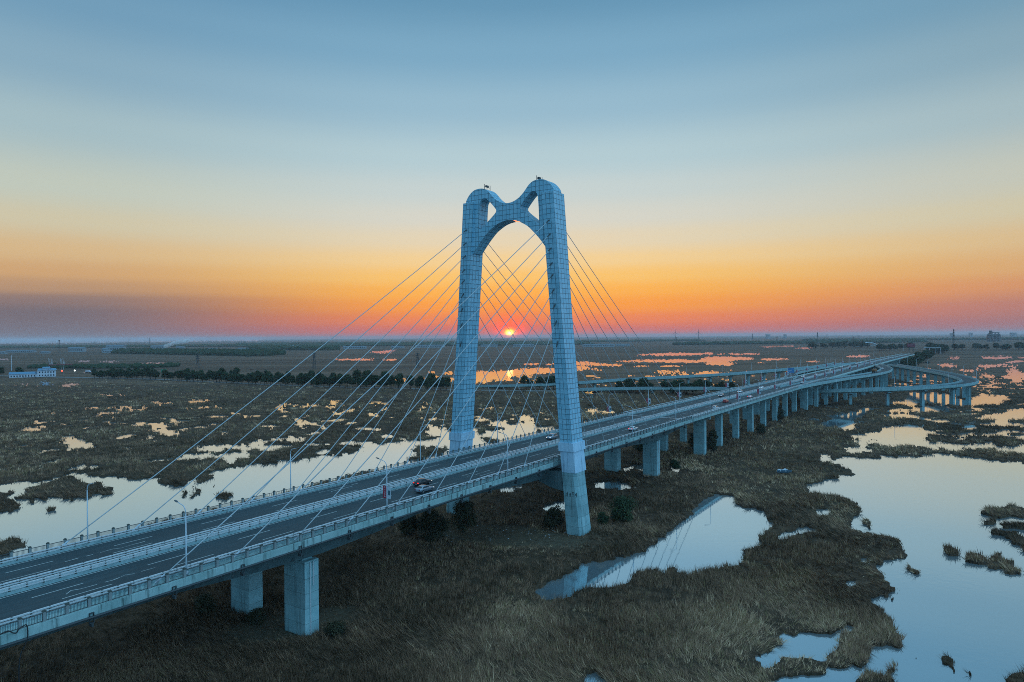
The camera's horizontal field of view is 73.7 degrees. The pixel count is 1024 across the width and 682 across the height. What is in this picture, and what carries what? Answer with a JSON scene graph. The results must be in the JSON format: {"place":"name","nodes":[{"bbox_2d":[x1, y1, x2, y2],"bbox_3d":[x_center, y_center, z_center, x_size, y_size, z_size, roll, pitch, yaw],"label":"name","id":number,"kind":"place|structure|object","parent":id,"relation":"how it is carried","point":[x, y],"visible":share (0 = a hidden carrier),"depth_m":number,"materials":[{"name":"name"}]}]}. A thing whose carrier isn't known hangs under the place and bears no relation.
{"place":"outdoors","nodes":[
{"label":"outdoors","id":0,"kind":"place"},
{"bbox_2d":[0,375,554,390],"bbox_3d":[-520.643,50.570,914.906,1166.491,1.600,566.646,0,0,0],"label":"country road","id":1,"kind":"structure","parent":0,"point":[271,384],"depth_m":783.91,"materials":[{"name":"grey asphalt"}]},
{"bbox_2d":[138,369,145,378],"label":"tree","id":2,"kind":"object","parent":1,"relation":"on","point":[142,372],"visible":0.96,"depth_m":887.35,"materials":[{"name":"green plant"}]},
{"bbox_2d":[151,369,159,378],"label":"tree","id":3,"kind":"object","parent":1,"relation":"on","point":[155,373],"visible":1,"depth_m":877.07,"materials":[{"name":"green plant"}]},
{"bbox_2d":[177,370,184,380],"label":"tree","id":4,"kind":"object","parent":1,"relation":"on","point":[180,373],"visible":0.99,"depth_m":840.55,"materials":[{"name":"green plant"}]},
{"bbox_2d":[193,370,200,381],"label":"tree","id":5,"kind":"object","parent":1,"relation":"on","point":[196,374],"visible":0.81,"depth_m":827.20,"materials":[{"name":"green plant"}]},
{"bbox_2d":[221,372,228,382],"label":"tree","id":6,"kind":"object","parent":1,"relation":"on","point":[224,375],"visible":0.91,"depth_m":800.81,"materials":[{"name":"green plant"}]},
{"bbox_2d":[232,374,239,381],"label":"tree","id":7,"kind":"object","parent":1,"relation":"on","point":[235,378],"visible":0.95,"depth_m":787.12,"materials":[{"name":"green plant"}]},
{"bbox_2d":[257,372,263,383],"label":"tree","id":8,"kind":"object","parent":1,"relation":"on","point":[260,375],"visible":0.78,"depth_m":770.98,"materials":[{"name":"green plant"}]},
{"bbox_2d":[266,373,273,384],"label":"tree","id":9,"kind":"object","parent":1,"relation":"on","point":[270,377],"visible":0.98,"depth_m":761.44,"materials":[{"name":"green plant"}]},
{"bbox_2d":[276,373,283,384],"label":"tree","id":10,"kind":"object","parent":1,"relation":"on","point":[279,375],"visible":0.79,"depth_m":749.29,"materials":[{"name":"green plant"}]},
{"bbox_2d":[281,375,289,384],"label":"tree","id":11,"kind":"object","parent":1,"relation":"on","point":[285,379],"visible":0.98,"depth_m":748.57,"materials":[{"name":"green plant"}]},
{"bbox_2d":[289,375,296,385],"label":"tree","id":12,"kind":"object","parent":1,"relation":"on","point":[292,378],"visible":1,"depth_m":742.54,"materials":[{"name":"green plant"}]},
{"bbox_2d":[302,373,309,385],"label":"tree","id":13,"kind":"object","parent":1,"relation":"on","point":[305,376],"visible":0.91,"depth_m":733.95,"materials":[{"name":"green plant"}]},
{"bbox_2d":[312,378,319,385],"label":"tree","id":14,"kind":"object","parent":1,"relation":"on","point":[316,381],"visible":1,"depth_m":725.63,"materials":[{"name":"green plant"}]},
{"bbox_2d":[320,376,326,385],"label":"tree","id":15,"kind":"object","parent":1,"relation":"on","point":[323,378],"visible":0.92,"depth_m":721.17,"materials":[{"name":"green plant"}]},
{"bbox_2d":[325,376,332,386],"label":"tree","id":16,"kind":"object","parent":1,"relation":"on","point":[329,380],"visible":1,"depth_m":717.17,"materials":[{"name":"green plant"}]},
{"bbox_2d":[335,374,342,386],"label":"tree","id":17,"kind":"object","parent":1,"relation":"on","point":[337,378],"visible":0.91,"depth_m":714.63,"materials":[{"name":"green plant"}]},
{"bbox_2d":[342,374,350,385],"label":"tree","id":18,"kind":"object","parent":1,"relation":"on","point":[346,378],"visible":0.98,"depth_m":712.50,"materials":[{"name":"green plant"}]},
{"bbox_2d":[350,377,356,384],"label":"tree","id":19,"kind":"object","parent":1,"relation":"on","point":[353,381],"visible":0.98,"depth_m":708.83,"materials":[{"name":"green plant"}]},
{"bbox_2d":[360,375,369,386],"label":"tree","id":20,"kind":"object","parent":1,"relation":"on","point":[366,383],"visible":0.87,"depth_m":698.85,"materials":[{"name":"green plant"}]},
{"bbox_2d":[369,375,377,387],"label":"tree","id":21,"kind":"object","parent":1,"relation":"on","point":[372,379],"visible":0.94,"depth_m":698.70,"materials":[{"name":"green plant"}]},
{"bbox_2d":[375,376,382,385],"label":"tree","id":22,"kind":"object","parent":1,"relation":"on","point":[378,378],"visible":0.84,"depth_m":692.83,"materials":[{"name":"green plant"}]},
{"bbox_2d":[386,375,394,384],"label":"tree","id":23,"kind":"object","parent":1,"relation":"on","point":[390,380],"visible":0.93,"depth_m":688.47,"materials":[{"name":"green plant"}]},
{"bbox_2d":[394,375,403,388],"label":"tree","id":24,"kind":"object","parent":1,"relation":"on","point":[399,380],"visible":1,"depth_m":686.88,"materials":[{"name":"green plant"}]},
{"bbox_2d":[405,375,414,388],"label":"tree","id":25,"kind":"object","parent":1,"relation":"on","point":[411,382],"visible":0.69,"depth_m":676.99,"materials":[{"name":"green plant"}]},
{"bbox_2d":[422,376,431,388],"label":"tree","id":26,"kind":"object","parent":1,"relation":"on","point":[427,383],"visible":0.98,"depth_m":670.57,"materials":[{"name":"green plant"}]},
{"bbox_2d":[435,377,443,386],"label":"tree","id":27,"kind":"object","parent":1,"relation":"on","point":[437,382],"visible":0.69,"depth_m":664.80,"materials":[{"name":"green plant"}]},
{"bbox_2d":[440,376,450,389],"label":"tree","id":28,"kind":"object","parent":1,"relation":"on","point":[446,381],"visible":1,"depth_m":662.60,"materials":[{"name":"green plant"}]},
{"bbox_2d":[0,334,1023,681],"bbox_3d":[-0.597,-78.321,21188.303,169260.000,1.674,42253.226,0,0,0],"label":"marsh ground","id":29,"kind":"structure","parent":0,"point":[970,356],"depth_m":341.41,"materials":[{"name":"brown plant"}]},
{"bbox_2d":[6,350,36,352],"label":"shed","id":30,"kind":"structure","parent":29,"relation":"on","point":[12,351],"depth_m":2980.26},
{"bbox_2d":[9,367,56,377],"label":"house","id":31,"kind":"structure","parent":29,"relation":"on","point":[45,371],"depth_m":964.39,"materials":[{"name":"white paint"}]},
{"bbox_2d":[48,358,72,369],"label":"gantry","id":32,"kind":"object","parent":29,"relation":"on","point":[63,364],"visible":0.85,"depth_m":1187.22,"materials":[{"name":"grey metal"}]},
{"bbox_2d":[68,347,85,351],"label":"shed","id":33,"kind":"structure","parent":29,"relation":"on","point":[76,349],"depth_m":2981.22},
{"bbox_2d":[27,362,180,368],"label":"woodland","id":34,"kind":"object","parent":29,"relation":"on","point":[121,365],"visible":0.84,"depth_m":1258.24,"materials":[{"name":"green plant"}]},
{"bbox_2d":[106,345,125,349],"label":"shed","id":35,"kind":"structure","parent":29,"relation":"on","point":[112,347],"depth_m":2919.15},
{"bbox_2d":[114,369,121,376],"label":"tree","id":36,"kind":"object","parent":29,"relation":"on","point":[117,372],"visible":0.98,"depth_m":901.92,"materials":[{"name":"green plant"}]},
{"bbox_2d":[150,345,166,348],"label":"shed","id":37,"kind":"structure","parent":29,"relation":"on","point":[158,346],"depth_m":3888.21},
{"bbox_2d":[111,347,285,355],"bbox_3d":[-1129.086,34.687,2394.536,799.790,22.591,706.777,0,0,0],"label":"woodland","id":38,"kind":"object","parent":29,"relation":"on","point":[217,352],"visible":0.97,"depth_m":2222.01,"materials":[{"name":"green plant"}]},
{"bbox_2d":[193,593,217,615],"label":"shrub","id":39,"kind":"object","parent":29,"relation":"on","point":[202,604],"visible":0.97,"depth_m":127.64,"materials":[{"name":"green plant"}]},
{"bbox_2d":[214,370,223,382],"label":"tree","id":40,"kind":"object","parent":29,"relation":"on","point":[218,373],"visible":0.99,"depth_m":805.40,"materials":[{"name":"green plant"}]},
{"bbox_2d":[233,367,239,381],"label":"tree","id":41,"kind":"object","parent":29,"relation":"on","point":[236,370],"visible":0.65,"depth_m":814.97,"materials":[{"name":"green plant"}]},
{"bbox_2d":[245,607,266,624],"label":"shrub","id":42,"kind":"object","parent":29,"relation":"on","point":[256,615],"visible":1,"depth_m":122.88,"materials":[{"name":"green plant"}]},
{"bbox_2d":[246,345,339,349],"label":"woodland","id":43,"kind":"object","parent":29,"relation":"on","point":[309,347],"visible":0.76,"depth_m":3030.31,"materials":[{"name":"green plant"}]},
{"bbox_2d":[0,342,594,347],"bbox_3d":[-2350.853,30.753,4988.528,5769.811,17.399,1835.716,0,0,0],"label":"woodland","id":44,"kind":"object","parent":29,"relation":"on","point":[247,345],"visible":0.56,"depth_m":4580.13,"materials":[{"name":"green plant"}]},
{"bbox_2d":[324,619,345,638],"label":"shrub","id":45,"kind":"object","parent":29,"relation":"on","point":[331,628],"visible":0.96,"depth_m":117.83,"materials":[{"name":"green plant"}]},
{"bbox_2d":[0,175,693,649],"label":"cable stayed bridge","id":46,"kind":"structure","parent":29,"relation":"on","point":[566,473],"depth_m":151.82,"materials":[{"name":"concrete"}]},
{"bbox_2d":[87,482,95,540],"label":"street lamp","id":47,"kind":"object","parent":46,"relation":"on","point":[87,509],"visible":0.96,"depth_m":111.59,"materials":[{"name":"metal"}]},
{"bbox_2d":[174,500,188,575],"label":"street lamp","id":48,"kind":"object","parent":46,"relation":"on","point":[187,572],"visible":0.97,"depth_m":96.18,"materials":[{"name":"metal"}]},
{"bbox_2d":[289,447,298,494],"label":"street lamp","id":49,"kind":"object","parent":46,"relation":"on","point":[290,470],"visible":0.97,"depth_m":144.95,"materials":[{"name":"metal"}]},
{"bbox_2d":[0,412,621,561],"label":"railing","id":50,"kind":"object","parent":46,"relation":"on","point":[90,536],"visible":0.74,"depth_m":134.40,"materials":[{"name":"metal"}]},
{"bbox_2d":[0,413,626,566],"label":"guardrail","id":51,"kind":"object","parent":46,"relation":"on","point":[46,552],"visible":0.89,"depth_m":131.82,"materials":[{"name":"metal"}]},
{"bbox_2d":[0,415,653,588],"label":"guardrail","id":52,"kind":"object","parent":46,"relation":"on","point":[140,549],"visible":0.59,"depth_m":120.46,"materials":[{"name":"metal"}]},
{"bbox_2d":[0,415,658,596],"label":"guardrail","id":53,"kind":"object","parent":46,"relation":"on","point":[44,581],"visible":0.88,"depth_m":116.93,"materials":[{"name":"metal"}]},
{"bbox_2d":[0,417,685,629],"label":"guardrail","id":54,"kind":"object","parent":46,"relation":"on","point":[117,587],"visible":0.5,"depth_m":102.65,"materials":[{"name":"concrete"}]},
{"bbox_2d":[0,416,691,635],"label":"railing","id":55,"kind":"object","parent":46,"relation":"on","point":[245,554],"visible":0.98,"depth_m":108.03,"materials":[{"name":"metal"}]},
{"bbox_2d":[376,457,387,506],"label":"street lamp","id":56,"kind":"object","parent":46,"relation":"on","point":[386,484],"visible":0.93,"depth_m":129.30,"materials":[{"name":"metal"}]},
{"bbox_2d":[387,486,390,498],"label":"banner","id":57,"kind":"object","parent":56,"relation":"attached to","point":[388,492],"visible":1,"depth_m":129.05,"materials":[{"name":"white fabric"}]},
{"bbox_2d":[413,478,431,485],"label":"car","id":58,"kind":"object","parent":46,"relation":"on","point":[420,481],"visible":0.96,"depth_m":152.41,"materials":[{"name":"black paint"}]},
{"bbox_2d":[414,485,433,492],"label":"car","id":59,"kind":"object","parent":46,"relation":"on","point":[422,488],"visible":1,"depth_m":145.59,"materials":[{"name":"silver metal"}]},
{"bbox_2d":[546,433,557,439],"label":"car","id":60,"kind":"object","parent":46,"relation":"on","point":[551,436],"visible":1,"depth_m":219.02,"materials":[{"name":"silver metal"}]},
{"bbox_2d":[343,346,366,348],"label":"shed","id":61,"kind":"structure","parent":29,"relation":"on","point":[356,347],"depth_m":3288.25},
{"bbox_2d":[352,369,361,385],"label":"tree","id":62,"kind":"object","parent":29,"relation":"on","point":[356,373],"visible":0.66,"depth_m":731.04,"materials":[{"name":"green plant"}]},
{"bbox_2d":[361,370,371,377],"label":"tree","id":63,"kind":"object","parent":29,"relation":"on","point":[367,372],"visible":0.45,"depth_m":722.67,"materials":[{"name":"green plant"}]},
{"bbox_2d":[380,371,388,386],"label":"tree","id":64,"kind":"object","parent":29,"relation":"on","point":[382,374],"visible":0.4,"depth_m":714.98,"materials":[{"name":"green plant"}]},
{"bbox_2d":[396,515,418,534],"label":"shrub","id":65,"kind":"object","parent":29,"relation":"on","point":[408,525],"visible":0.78,"depth_m":177.16,"materials":[{"name":"green plant"}]},
{"bbox_2d":[415,376,424,388],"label":"tree","id":66,"kind":"object","parent":29,"relation":"on","point":[418,381],"visible":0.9,"depth_m":676.25,"materials":[{"name":"green plant"}]},
{"bbox_2d":[415,345,444,347],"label":"shed","id":67,"kind":"structure","parent":29,"relation":"on","point":[427,346],"depth_m":3487.22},
{"bbox_2d":[416,508,451,541],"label":"shrub","id":68,"kind":"object","parent":29,"relation":"on","point":[428,523],"visible":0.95,"depth_m":173.08,"materials":[{"name":"green plant"}]},
{"bbox_2d":[448,499,476,531],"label":"shrub","id":69,"kind":"object","parent":29,"relation":"on","point":[462,514],"visible":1,"depth_m":179.50,"materials":[{"name":"green plant"}]},
{"bbox_2d":[236,339,706,343],"bbox_3d":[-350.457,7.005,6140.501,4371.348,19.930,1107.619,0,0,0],"label":"woodland","id":70,"kind":"object","parent":29,"relation":"on","point":[643,340],"visible":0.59,"depth_m":6021.51,"materials":[{"name":"green plant"}]},
{"bbox_2d":[519,375,526,383],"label":"tree","id":71,"kind":"object","parent":29,"relation":"on","point":[523,378],"visible":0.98,"depth_m":710.37,"materials":[{"name":"green plant"}]},
{"bbox_2d":[513,344,533,346],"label":"shed","id":72,"kind":"structure","parent":29,"relation":"on","point":[523,345],"depth_m":3540.24,"materials":[{"name":"grey"}]},
{"bbox_2d":[534,376,542,388],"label":"tree","id":73,"kind":"object","parent":29,"relation":"on","point":[538,380],"visible":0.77,"depth_m":670.50,"materials":[{"name":"green plant"}]},
{"bbox_2d":[543,376,553,389],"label":"tree","id":74,"kind":"object","parent":29,"relation":"on","point":[550,379],"visible":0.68,"depth_m":658.37,"materials":[{"name":"green plant"}]},
{"bbox_2d":[542,504,564,528],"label":"shrub","id":75,"kind":"object","parent":29,"relation":"on","point":[553,517],"visible":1,"depth_m":182.17,"materials":[{"name":"green plant"}]},
{"bbox_2d":[583,344,614,346],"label":"shed","id":76,"kind":"structure","parent":29,"relation":"on","point":[597,345],"depth_m":3287.24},
{"bbox_2d":[597,512,609,523],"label":"shrub","id":77,"kind":"object","parent":29,"relation":"on","point":[603,517],"visible":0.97,"depth_m":186.31,"materials":[{"name":"green plant"}]},
{"bbox_2d":[607,495,638,521],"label":"shrub","id":78,"kind":"object","parent":29,"relation":"on","point":[620,508],"visible":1,"depth_m":187.86,"materials":[{"name":"green plant"}]},
{"bbox_2d":[623,378,633,386],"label":"tree","id":79,"kind":"object","parent":29,"relation":"on","point":[628,382],"visible":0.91,"depth_m":632.89,"materials":[{"name":"green plant"}]},
{"bbox_2d":[632,444,642,452],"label":"shrub","id":80,"kind":"object","parent":29,"relation":"on","point":[637,447],"visible":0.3,"depth_m":298.73,"materials":[{"name":"green plant"}]},
{"bbox_2d":[634,381,643,386],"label":"tree","id":81,"kind":"object","parent":29,"relation":"on","point":[640,384],"visible":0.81,"depth_m":625.72,"materials":[{"name":"green plant"}]},
{"bbox_2d":[639,377,647,386],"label":"tree","id":82,"kind":"object","parent":29,"relation":"on","point":[643,380],"visible":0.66,"depth_m":631.99,"materials":[{"name":"green plant"}]},
{"bbox_2d":[475,362,841,389],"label":"curved ramp","id":83,"kind":"structure","parent":29,"relation":"on","point":[730,375],"depth_m":672.85,"materials":[{"name":"concrete"}]},
{"bbox_2d":[660,381,669,390],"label":"tree","id":84,"kind":"object","parent":29,"relation":"on","point":[663,383],"visible":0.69,"depth_m":608.91,"materials":[{"name":"green plant"}]},
{"bbox_2d":[668,382,679,393],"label":"tree","id":85,"kind":"object","parent":29,"relation":"on","point":[673,385],"visible":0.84,"depth_m":599.01,"materials":[{"name":"green plant"}]},
{"bbox_2d":[669,459,680,469],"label":"shrub","id":86,"kind":"object","parent":29,"relation":"on","point":[673,463],"visible":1,"depth_m":261.35,"materials":[{"name":"green plant"}]},
{"bbox_2d":[688,433,693,451],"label":"shrub","id":87,"kind":"object","parent":29,"relation":"on","point":[691,441],"visible":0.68,"depth_m":301.53,"materials":[{"name":"green plant"}]},
{"bbox_2d":[697,379,704,386],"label":"tree","id":88,"kind":"object","parent":29,"relation":"on","point":[701,383],"visible":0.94,"depth_m":644.51,"materials":[{"name":"green plant"}]},
{"bbox_2d":[706,430,718,451],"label":"shrub","id":89,"kind":"object","parent":29,"relation":"on","point":[712,441],"visible":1,"depth_m":299.18,"materials":[{"name":"green plant"}]},
{"bbox_2d":[756,423,765,433],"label":"shrub","id":90,"kind":"object","parent":29,"relation":"on","point":[760,428],"visible":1,"depth_m":351.20,"materials":[{"name":"green plant"}]},
{"bbox_2d":[626,354,914,454],"bbox_3d":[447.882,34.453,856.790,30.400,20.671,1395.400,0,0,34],"label":"viaduct","id":91,"kind":"object","parent":29,"relation":"on","point":[761,407],"visible":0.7,"depth_m":365.53,"materials":[{"name":"concrete"}]},
{"bbox_2d":[623,377,786,413],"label":"parapet","id":92,"kind":"structure","parent":91,"relation":"on","point":[644,408],"depth_m":360.43,"materials":[{"name":"paint"}]},
{"bbox_2d":[627,376,791,414],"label":"guardrail","id":93,"kind":"object","parent":91,"relation":"on","point":[669,404],"visible":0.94,"depth_m":362.22,"materials":[{"name":"metal"}]},
{"bbox_2d":[687,377,826,418],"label":"guardrail","id":94,"kind":"object","parent":91,"relation":"on","point":[744,400],"visible":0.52,"depth_m":331.56,"materials":[{"name":"metal"}]},
{"bbox_2d":[692,377,829,418],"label":"parapet","id":95,"kind":"structure","parent":91,"relation":"on","point":[730,406],"depth_m":336.45,"materials":[{"name":"paint"}]},
{"bbox_2d":[654,357,889,415],"bbox_3d":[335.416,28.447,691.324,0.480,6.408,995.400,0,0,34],"label":"guardrail","id":96,"kind":"object","parent":91,"relation":"on","point":[747,391],"visible":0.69,"depth_m":373.11,"materials":[{"name":"metal"}]},
{"bbox_2d":[659,357,892,416],"bbox_3d":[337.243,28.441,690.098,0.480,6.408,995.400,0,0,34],"label":"guardrail","id":97,"kind":"object","parent":91,"relation":"on","point":[696,406],"visible":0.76,"depth_m":357.77,"materials":[{"name":"metal"}]},
{"bbox_2d":[578,364,978,406],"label":"loop ramp","id":98,"kind":"structure","parent":29,"relation":"on","point":[965,383],"depth_m":548.06,"materials":[{"name":"concrete"}]},
{"bbox_2d":[777,406,785,419],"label":"shrub","id":99,"kind":"object","parent":29,"relation":"on","point":[780,415],"visible":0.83,"depth_m":408.74,"materials":[{"name":"green plant"}]},
{"bbox_2d":[777,470,791,472],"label":"boat","id":100,"kind":"object","parent":29,"relation":"on","point":[783,471],"visible":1,"depth_m":252.80,"materials":[{"name":"blue fabric"}]},
{"bbox_2d":[672,339,928,344],"bbox_3d":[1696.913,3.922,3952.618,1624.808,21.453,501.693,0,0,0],"label":"woodland","id":101,"kind":"object","parent":29,"relation":"on","point":[777,342],"visible":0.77,"depth_m":3901.86,"materials":[{"name":"green plant"}]},
{"bbox_2d":[780,362,863,398],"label":"slip road","id":102,"kind":"structure","parent":29,"relation":"on","point":[802,371],"depth_m":695.22,"materials":[{"name":"concrete"}]},
{"bbox_2d":[801,337,1023,340],"bbox_3d":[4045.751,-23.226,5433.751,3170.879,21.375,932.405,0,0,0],"label":"woodland","id":103,"kind":"object","parent":29,"relation":"on","point":[982,338],"visible":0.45,"depth_m":5416.85,"materials":[{"name":"green plant"}]},
{"bbox_2d":[987,331,1000,341],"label":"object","id":104,"kind":"object","parent":29,"relation":"on","point":[992,337],"visible":1,"depth_m":4203.43,"materials":[{"name":"metal"}]},
{"bbox_2d":[1014,343,1023,349],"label":"tree","id":105,"kind":"object","parent":29,"relation":"on","point":[1018,345],"visible":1,"depth_m":2083.10,"materials":[{"name":"green plant"}]},
{"bbox_2d":[0,334,1023,681],"bbox_3d":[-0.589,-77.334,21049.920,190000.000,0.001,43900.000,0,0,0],"label":"water","id":106,"kind":"structure","parent":0,"point":[960,610],"depth_m":200.57,"materials":[{"name":"blue liquid"}]},
{"bbox_2d":[0,0,1023,341],"label":"sky","id":107,"kind":"structure","parent":0,"point":[170,169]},
{"bbox_2d":[780,363,892,409],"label":"slip road","id":108,"kind":"structure","parent":0,"point":[880,374],"depth_m":538.26,"materials":[{"name":"concrete"}]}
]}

